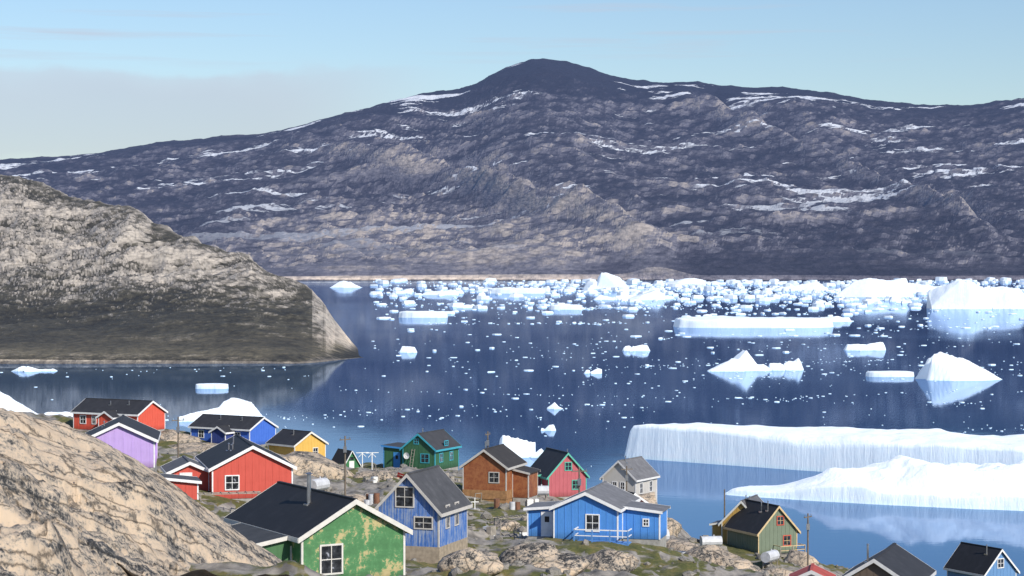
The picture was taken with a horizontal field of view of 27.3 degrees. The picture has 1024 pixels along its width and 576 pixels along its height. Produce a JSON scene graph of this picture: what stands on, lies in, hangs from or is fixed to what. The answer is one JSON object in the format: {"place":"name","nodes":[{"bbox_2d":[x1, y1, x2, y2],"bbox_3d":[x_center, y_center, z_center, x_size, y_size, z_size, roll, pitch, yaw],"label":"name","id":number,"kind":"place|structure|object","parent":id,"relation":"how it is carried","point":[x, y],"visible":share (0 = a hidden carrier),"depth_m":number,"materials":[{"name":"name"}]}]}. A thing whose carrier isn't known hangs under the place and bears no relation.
{"place":"outdoors","nodes":[
{"label":"outdoors","id":0,"kind":"place"},
{"bbox_2d":[0,174,362,363],"bbox_3d":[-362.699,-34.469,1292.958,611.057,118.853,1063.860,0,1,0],"label":"hill terrain","id":1,"kind":"structure","parent":0,"point":[87,281],"depth_m":983.30,"materials":[{"name":"grey stone"}]},
{"bbox_2d":[23,412,850,575],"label":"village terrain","id":2,"kind":"structure","parent":0,"point":[641,553],"depth_m":160.17,"materials":[{"name":"beige stone"}]},
{"bbox_2d":[95,410,119,425],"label":"red porch","id":3,"kind":"object","parent":2,"relation":"on","point":[107,416],"visible":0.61,"depth_m":283.72,"materials":[{"name":"paint"}]},
{"bbox_2d":[70,398,167,430],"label":"red house","id":4,"kind":"structure","parent":2,"relation":"on","point":[85,412],"depth_m":287.04,"materials":[{"name":"paint"}]},
{"bbox_2d":[86,414,160,471],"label":"purple house","id":5,"kind":"structure","parent":2,"relation":"on","point":[133,438],"depth_m":180.45,"materials":[{"name":"paint"}]},
{"bbox_2d":[0,408,281,575],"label":"foreground rock","id":6,"kind":"object","parent":2,"relation":"on","point":[74,502],"visible":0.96,"depth_m":69.33,"materials":[{"name":"beige stone"}]},
{"bbox_2d":[172,417,183,457],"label":"utility pole","id":7,"kind":"object","parent":2,"relation":"on","point":[177,428],"visible":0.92,"depth_m":215.17,"materials":[{"name":"brown wood"}]},
{"bbox_2d":[160,473,201,499],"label":"red shed","id":8,"kind":"structure","parent":2,"relation":"on","point":[188,485],"depth_m":163.58,"materials":[{"name":"paint"}]},
{"bbox_2d":[160,455,209,490],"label":"red annex","id":9,"kind":"object","parent":2,"relation":"on","point":[184,465],"visible":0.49,"depth_m":171.43,"materials":[{"name":"paint"}]},
{"bbox_2d":[208,425,234,443],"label":"house porch","id":10,"kind":"object","parent":2,"relation":"on","point":[220,434],"visible":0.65,"depth_m":303.01,"materials":[{"name":"paint"}]},
{"bbox_2d":[197,491,261,499],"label":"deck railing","id":11,"kind":"object","parent":2,"relation":"on","point":[237,492],"visible":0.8,"depth_m":162.13,"materials":[{"name":"brown wood"}]},
{"bbox_2d":[188,414,278,445],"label":"blue house","id":12,"kind":"structure","parent":2,"relation":"on","point":[258,430],"depth_m":305.92,"materials":[{"name":"paint"}]},
{"bbox_2d":[195,434,296,501],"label":"red house","id":13,"kind":"structure","parent":2,"relation":"on","point":[237,462],"depth_m":170.32,"materials":[{"name":"paint"}]},
{"bbox_2d":[230,523,291,560],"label":"house annex","id":14,"kind":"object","parent":2,"relation":"on","point":[279,546],"visible":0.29,"depth_m":104.70,"materials":[{"name":"paint"}]},
{"bbox_2d":[265,429,328,456],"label":"yellow house","id":15,"kind":"structure","parent":2,"relation":"on","point":[285,441],"depth_m":284.74,"materials":[{"name":"paint"}]},
{"bbox_2d":[306,476,329,491],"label":"oil tank","id":16,"kind":"object","parent":2,"relation":"on","point":[320,483],"visible":0.54,"depth_m":184.87,"materials":[{"name":"metal"}]},
{"bbox_2d":[224,472,412,575],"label":"house","id":17,"kind":"structure","parent":2,"relation":"on","point":[328,533],"depth_m":105.69,"materials":[{"name":"paint"}]},
{"bbox_2d":[340,436,350,495],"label":"utility pole","id":18,"kind":"object","parent":2,"relation":"on","point":[344,448],"visible":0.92,"depth_m":205.19,"materials":[{"name":"brown wood"}]},
{"bbox_2d":[332,448,360,467],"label":"small hut","id":19,"kind":"object","parent":2,"relation":"on","point":[352,461],"visible":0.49,"depth_m":266.63,"materials":[{"name":"paint"}]},
{"bbox_2d":[363,476,378,482],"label":"crates","id":20,"kind":"object","parent":2,"relation":"on","point":[365,479],"visible":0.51,"depth_m":230.38,"materials":[{"name":"white wood"}]},
{"bbox_2d":[364,493,379,504],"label":"barrels","id":21,"kind":"object","parent":2,"relation":"on","point":[374,498],"visible":0.73,"depth_m":204.92,"materials":[{"name":"paint"}]},
{"bbox_2d":[373,464,401,470],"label":"dog sled","id":22,"kind":"object","parent":2,"relation":"on","point":[386,468],"visible":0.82,"depth_m":245.15,"materials":[{"name":"brown wood"}]},
{"bbox_2d":[381,442,405,467],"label":"dark green annex","id":23,"kind":"object","parent":2,"relation":"on","point":[392,455],"visible":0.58,"depth_m":263.08,"materials":[{"name":"paint"}]},
{"bbox_2d":[397,472,404,478],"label":"red hull boat","id":24,"kind":"object","parent":2,"relation":"on","point":[400,475],"visible":0.23,"depth_m":233.45,"materials":[{"name":"red plastic"}]},
{"bbox_2d":[403,449,414,466],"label":"dish and ladder","id":25,"kind":"object","parent":2,"relation":"on","point":[406,455],"visible":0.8,"depth_m":260.52,"materials":[{"name":"white metal"}]},
{"bbox_2d":[374,465,472,563],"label":"house","id":26,"kind":"structure","parent":2,"relation":"on","point":[430,506],"depth_m":146.34,"materials":[{"name":"paint"}]},
{"bbox_2d":[399,428,461,469],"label":"dark green house","id":27,"kind":"structure","parent":2,"relation":"on","point":[440,447],"depth_m":260.88,"materials":[{"name":"paint"}]},
{"bbox_2d":[446,473,459,481],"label":"wooden stairs","id":28,"kind":"structure","parent":2,"relation":"on","point":[455,479],"depth_m":240.37,"materials":[{"name":"grey wood"}]},
{"bbox_2d":[466,493,481,501],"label":"dog sled","id":29,"kind":"object","parent":2,"relation":"on","point":[471,498],"visible":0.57,"depth_m":214.48,"materials":[{"name":"brown wood"}]},
{"bbox_2d":[469,498,479,510],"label":"white cross","id":30,"kind":"object","parent":2,"relation":"on","point":[474,508],"visible":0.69,"depth_m":208.29,"materials":[{"name":"paint"}]},
{"bbox_2d":[468,525,495,535],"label":"crates","id":31,"kind":"object","parent":2,"relation":"on","point":[491,530],"visible":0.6,"depth_m":174.72,"materials":[{"name":"brown wood"}]},
{"bbox_2d":[485,431,489,447],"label":"utility pole","id":32,"kind":"object","parent":2,"relation":"on","point":[487,441],"visible":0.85,"depth_m":236.05,"materials":[{"name":"grey wood"}]},
{"bbox_2d":[160,429,818,575],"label":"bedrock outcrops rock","id":33,"kind":"object","parent":2,"relation":"on","point":[537,555],"visible":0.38,"depth_m":168.57,"materials":[{"name":"beige stone"}]},
{"bbox_2d":[459,441,527,503],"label":"rust house","id":34,"kind":"structure","parent":2,"relation":"on","point":[487,473],"depth_m":220.41,"materials":[{"name":"paint"}]},
{"bbox_2d":[157,445,847,575],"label":"scattered boulders","id":35,"kind":"object","parent":2,"relation":"on","point":[553,570],"visible":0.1,"depth_m":187.55,"materials":[{"name":"stone"}]},
{"bbox_2d":[494,498,519,509],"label":"barrels","id":36,"kind":"object","parent":2,"relation":"on","point":[514,505],"visible":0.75,"depth_m":210.34,"materials":[{"name":"paint"}]},
{"bbox_2d":[492,514,526,535],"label":"drying rack","id":37,"kind":"object","parent":2,"relation":"on","point":[502,517],"visible":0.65,"depth_m":177.67,"materials":[{"name":"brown wood"}]},
{"bbox_2d":[513,531,527,538],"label":"dog sled","id":38,"kind":"object","parent":2,"relation":"on","point":[523,537],"visible":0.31,"depth_m":167.24,"materials":[{"name":"brown wood"}]},
{"bbox_2d":[512,466,540,506],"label":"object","id":39,"kind":"object","parent":2,"relation":"on","point":[524,483],"visible":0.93,"depth_m":221.32,"materials":[{"name":"paint"}]},
{"bbox_2d":[527,498,538,505],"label":"crates","id":40,"kind":"object","parent":2,"relation":"on","point":[530,501],"visible":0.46,"depth_m":220.87,"materials":[{"name":"white plastic"}]},
{"bbox_2d":[538,474,541,485],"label":"crimson annex","id":41,"kind":"object","parent":2,"relation":"on","point":[539,481],"visible":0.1,"depth_m":248.49,"materials":[{"name":"paint"}]},
{"bbox_2d":[523,501,559,538],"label":"blue annex","id":42,"kind":"object","parent":2,"relation":"on","point":[539,520],"visible":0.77,"depth_m":165.40,"materials":[{"name":"paint"}]},
{"bbox_2d":[538,484,548,501],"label":"oil tank","id":43,"kind":"object","parent":2,"relation":"on","point":[543,490],"visible":0.55,"depth_m":237.94,"materials":[{"name":"metal"}]},
{"bbox_2d":[531,447,589,498],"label":"crimson house","id":44,"kind":"structure","parent":2,"relation":"on","point":[558,477],"depth_m":247.47,"materials":[{"name":"paint"}]},
{"bbox_2d":[571,467,586,492],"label":"utility pole","id":45,"kind":"object","parent":2,"relation":"on","point":[579,480],"visible":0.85,"depth_m":186.18,"materials":[{"name":"brown wood"}]},
{"bbox_2d":[549,481,640,545],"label":"blue house","id":46,"kind":"structure","parent":2,"relation":"on","point":[593,514],"depth_m":163.34,"materials":[{"name":"paint"}]},
{"bbox_2d":[621,466,631,490],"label":"utility pole","id":47,"kind":"object","parent":2,"relation":"on","point":[626,476],"visible":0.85,"depth_m":232.22,"materials":[{"name":"brown wood"}]},
{"bbox_2d":[599,456,659,500],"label":"grey house","id":48,"kind":"structure","parent":2,"relation":"on","point":[643,474],"depth_m":262.91,"materials":[{"name":"paint"}]},
{"bbox_2d":[623,489,647,502],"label":"wooden stairs","id":49,"kind":"structure","parent":2,"relation":"on","point":[642,499],"depth_m":240.20,"materials":[{"name":"paint"}]},
{"bbox_2d":[622,501,670,546],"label":"blue annex","id":50,"kind":"object","parent":2,"relation":"on","point":[646,522],"visible":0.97,"depth_m":163.92,"materials":[{"name":"paint"}]},
{"bbox_2d":[666,529,669,542],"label":"oil tank","id":51,"kind":"object","parent":2,"relation":"on","point":[667,536],"visible":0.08,"depth_m":170.22,"materials":[{"name":"metal"}]},
{"bbox_2d":[700,535,722,546],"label":"oil tank","id":52,"kind":"object","parent":2,"relation":"on","point":[713,540],"visible":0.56,"depth_m":222.00,"materials":[{"name":"metal"}]},
{"bbox_2d":[709,520,721,535],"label":"ochre annex","id":53,"kind":"object","parent":2,"relation":"on","point":[716,529],"visible":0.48,"depth_m":234.52,"materials":[{"name":"paint"}]},
{"bbox_2d":[718,494,762,543],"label":"ochre house","id":54,"kind":"structure","parent":2,"relation":"on","point":[740,505],"depth_m":233.06,"materials":[{"name":"paint"}]},
{"bbox_2d":[723,499,805,557],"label":"house","id":55,"kind":"structure","parent":2,"relation":"on","point":[754,526],"depth_m":227.88,"materials":[{"name":"paint"}]},
{"bbox_2d":[761,549,779,568],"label":"oil tank","id":56,"kind":"object","parent":2,"relation":"on","point":[769,556],"visible":0.91,"depth_m":211.68,"materials":[{"name":"metal"}]},
{"bbox_2d":[804,513,811,565],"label":"utility pole","id":57,"kind":"object","parent":2,"relation":"on","point":[807,525],"visible":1,"depth_m":205.29,"materials":[{"name":"brown wood"}]},
{"bbox_2d":[789,563,836,575],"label":"house roof","id":58,"kind":"structure","parent":2,"relation":"on","point":[812,569],"depth_m":143.91,"materials":[{"name":"paint"}]},
{"bbox_2d":[841,543,935,575],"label":"dark house","id":59,"kind":"structure","parent":2,"relation":"on","point":[893,559],"depth_m":139.57,"materials":[{"name":"paint"}]},
{"bbox_2d":[943,542,1019,575],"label":"blue house","id":60,"kind":"structure","parent":2,"relation":"on","point":[968,559],"depth_m":231.44,"materials":[{"name":"paint"}]},
{"bbox_2d":[0,58,1023,280],"bbox_3d":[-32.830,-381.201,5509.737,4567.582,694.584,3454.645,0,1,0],"label":"mountain terrain","id":61,"kind":"structure","parent":0,"point":[542,169],"depth_m":5101.15,"materials":[{"name":"grey stone"}]},
{"bbox_2d":[0,280,1023,575],"bbox_3d":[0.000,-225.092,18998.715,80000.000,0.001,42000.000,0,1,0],"label":"sea","id":62,"kind":"structure","parent":0,"point":[382,384],"depth_m":663.76,"materials":[{"name":"liquid"}]},
{"bbox_2d":[13,366,56,371],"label":"iceberg","id":63,"kind":"object","parent":62,"relation":"on","point":[25,369],"visible":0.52,"depth_m":746.18,"materials":[{"name":"white ice"}]},
{"bbox_2d":[0,392,72,416],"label":"iceberg","id":64,"kind":"object","parent":62,"relation":"on","point":[8,402],"visible":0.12,"depth_m":512.52,"materials":[{"name":"white ice"}]},
{"bbox_2d":[195,383,228,388],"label":"iceberg","id":65,"kind":"object","parent":62,"relation":"on","point":[212,386],"visible":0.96,"depth_m":646.37,"materials":[{"name":"white ice"}]},
{"bbox_2d":[179,398,264,421],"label":"iceberg","id":66,"kind":"object","parent":62,"relation":"on","point":[235,406],"visible":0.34,"depth_m":522.19,"materials":[{"name":"white ice"}]},
{"bbox_2d":[330,281,361,287],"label":"iceberg","id":67,"kind":"object","parent":62,"relation":"on","point":[343,284],"visible":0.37,"depth_m":2902.55,"materials":[{"name":"white ice"}]},
{"bbox_2d":[398,346,416,352],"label":"iceberg","id":68,"kind":"object","parent":62,"relation":"on","point":[406,349],"visible":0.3,"depth_m":895.30,"materials":[{"name":"white ice"}]},
{"bbox_2d":[398,311,447,317],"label":"iceberg","id":69,"kind":"object","parent":62,"relation":"on","point":[423,314],"visible":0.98,"depth_m":1421.78,"materials":[{"name":"white ice"}]},
{"bbox_2d":[422,290,458,294],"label":"iceberg","id":70,"kind":"object","parent":62,"relation":"on","point":[451,292],"visible":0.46,"depth_m":2307.89,"materials":[{"name":"white ice"}]},
{"bbox_2d":[0,277,1023,435],"bbox_3d":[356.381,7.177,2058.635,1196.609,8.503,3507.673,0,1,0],"label":"ice floes","id":71,"kind":"object","parent":62,"relation":"on","point":[633,289],"visible":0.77,"depth_m":2167.82,"materials":[{"name":"white ice"}]},
{"bbox_2d":[499,435,534,457],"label":"iceberg","id":72,"kind":"object","parent":62,"relation":"on","point":[521,448],"visible":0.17,"depth_m":423.72,"materials":[{"name":"white ice"}]},
{"bbox_2d":[488,288,545,293],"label":"iceberg","id":73,"kind":"object","parent":62,"relation":"on","point":[519,290],"visible":0.95,"depth_m":2405.62,"materials":[{"name":"white ice"}]},
{"bbox_2d":[530,448,542,457],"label":"iceberg","id":74,"kind":"object","parent":62,"relation":"on","point":[538,453],"visible":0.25,"depth_m":422.76,"materials":[{"name":"white ice"}]},
{"bbox_2d":[541,425,555,430],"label":"iceberg","id":75,"kind":"object","parent":62,"relation":"on","point":[550,428],"visible":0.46,"depth_m":489.17,"materials":[{"name":"white ice"}]},
{"bbox_2d":[547,402,562,408],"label":"iceberg","id":76,"kind":"object","parent":62,"relation":"on","point":[554,405],"visible":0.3,"depth_m":559.65,"materials":[{"name":"white ice"}]},
{"bbox_2d":[549,304,581,309],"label":"iceberg","id":77,"kind":"object","parent":62,"relation":"on","point":[565,307],"visible":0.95,"depth_m":1645.39,"materials":[{"name":"white ice"}]},
{"bbox_2d":[584,368,601,373],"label":"iceberg","id":78,"kind":"object","parent":62,"relation":"on","point":[597,371],"visible":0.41,"depth_m":732.45,"materials":[{"name":"white ice"}]},
{"bbox_2d":[583,272,628,288],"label":"iceberg","id":79,"kind":"object","parent":62,"relation":"on","point":[606,280],"visible":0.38,"depth_m":2801.96,"materials":[{"name":"white ice"}]},
{"bbox_2d":[593,290,664,299],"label":"iceberg","id":80,"kind":"object","parent":62,"relation":"on","point":[655,294],"visible":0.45,"depth_m":2039.25,"materials":[{"name":"white ice"}]},
{"bbox_2d":[622,345,649,350],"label":"iceberg","id":81,"kind":"object","parent":62,"relation":"on","point":[638,348],"visible":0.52,"depth_m":910.64,"materials":[{"name":"white ice"}]},
{"bbox_2d":[664,278,723,283],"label":"iceberg","id":82,"kind":"object","parent":62,"relation":"on","point":[691,281],"visible":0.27,"depth_m":3274.23,"materials":[{"name":"white ice"}]},
{"bbox_2d":[708,350,771,371],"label":"iceberg","id":83,"kind":"object","parent":62,"relation":"on","point":[742,361],"visible":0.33,"depth_m":748.95,"materials":[{"name":"white ice"}]},
{"bbox_2d":[673,315,833,327],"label":"iceberg","id":84,"kind":"object","parent":62,"relation":"on","point":[722,321],"visible":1,"depth_m":1213.89,"materials":[{"name":"white ice"}]},
{"bbox_2d":[768,358,803,370],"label":"iceberg","id":85,"kind":"object","parent":62,"relation":"on","point":[796,365],"visible":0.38,"depth_m":753.51,"materials":[{"name":"white ice"}]},
{"bbox_2d":[772,282,827,290],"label":"iceberg","id":86,"kind":"object","parent":62,"relation":"on","point":[811,286],"visible":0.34,"depth_m":2612.71,"materials":[{"name":"white ice"}]},
{"bbox_2d":[624,422,1023,471],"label":"tabular iceberg","id":87,"kind":"object","parent":62,"relation":"on","point":[820,449],"visible":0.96,"depth_m":400.49,"materials":[{"name":"white ice"}]},
{"bbox_2d":[820,316,851,321],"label":"iceberg","id":88,"kind":"object","parent":62,"relation":"on","point":[838,319],"visible":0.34,"depth_m":1328.34,"materials":[{"name":"white ice"}]},
{"bbox_2d":[844,342,885,350],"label":"iceberg","id":89,"kind":"object","parent":62,"relation":"on","point":[876,346],"visible":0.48,"depth_m":918.15,"materials":[{"name":"white ice"}]},
{"bbox_2d":[725,455,1023,510],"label":"iceberg","id":90,"kind":"object","parent":62,"relation":"on","point":[899,480],"visible":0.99,"depth_m":342.87,"materials":[{"name":"white ice"}]},
{"bbox_2d":[835,278,913,296],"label":"iceberg","id":91,"kind":"object","parent":62,"relation":"on","point":[874,287],"visible":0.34,"depth_m":2184.99,"materials":[{"name":"white ice"}]},
{"bbox_2d":[866,371,913,376],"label":"iceberg","id":92,"kind":"object","parent":62,"relation":"on","point":[889,374],"visible":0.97,"depth_m":711.26,"materials":[{"name":"white ice"}]},
{"bbox_2d":[909,282,934,293],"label":"iceberg","id":93,"kind":"object","parent":62,"relation":"on","point":[915,288],"visible":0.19,"depth_m":2417.44,"materials":[{"name":"white ice"}]},
{"bbox_2d":[915,352,1001,380],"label":"iceberg","id":94,"kind":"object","parent":62,"relation":"on","point":[940,366],"depth_m":691.63,"materials":[{"name":"white ice"}]},
{"bbox_2d":[927,280,1023,308],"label":"iceberg","id":95,"kind":"object","parent":62,"relation":"on","point":[961,294],"visible":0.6,"depth_m":1668.89,"materials":[{"name":"white ice"}]},
{"bbox_2d":[0,0,1023,159],"label":"sky","id":96,"kind":"structure","parent":0,"point":[77,77],"materials":[{"name":"blue"}]}
]}

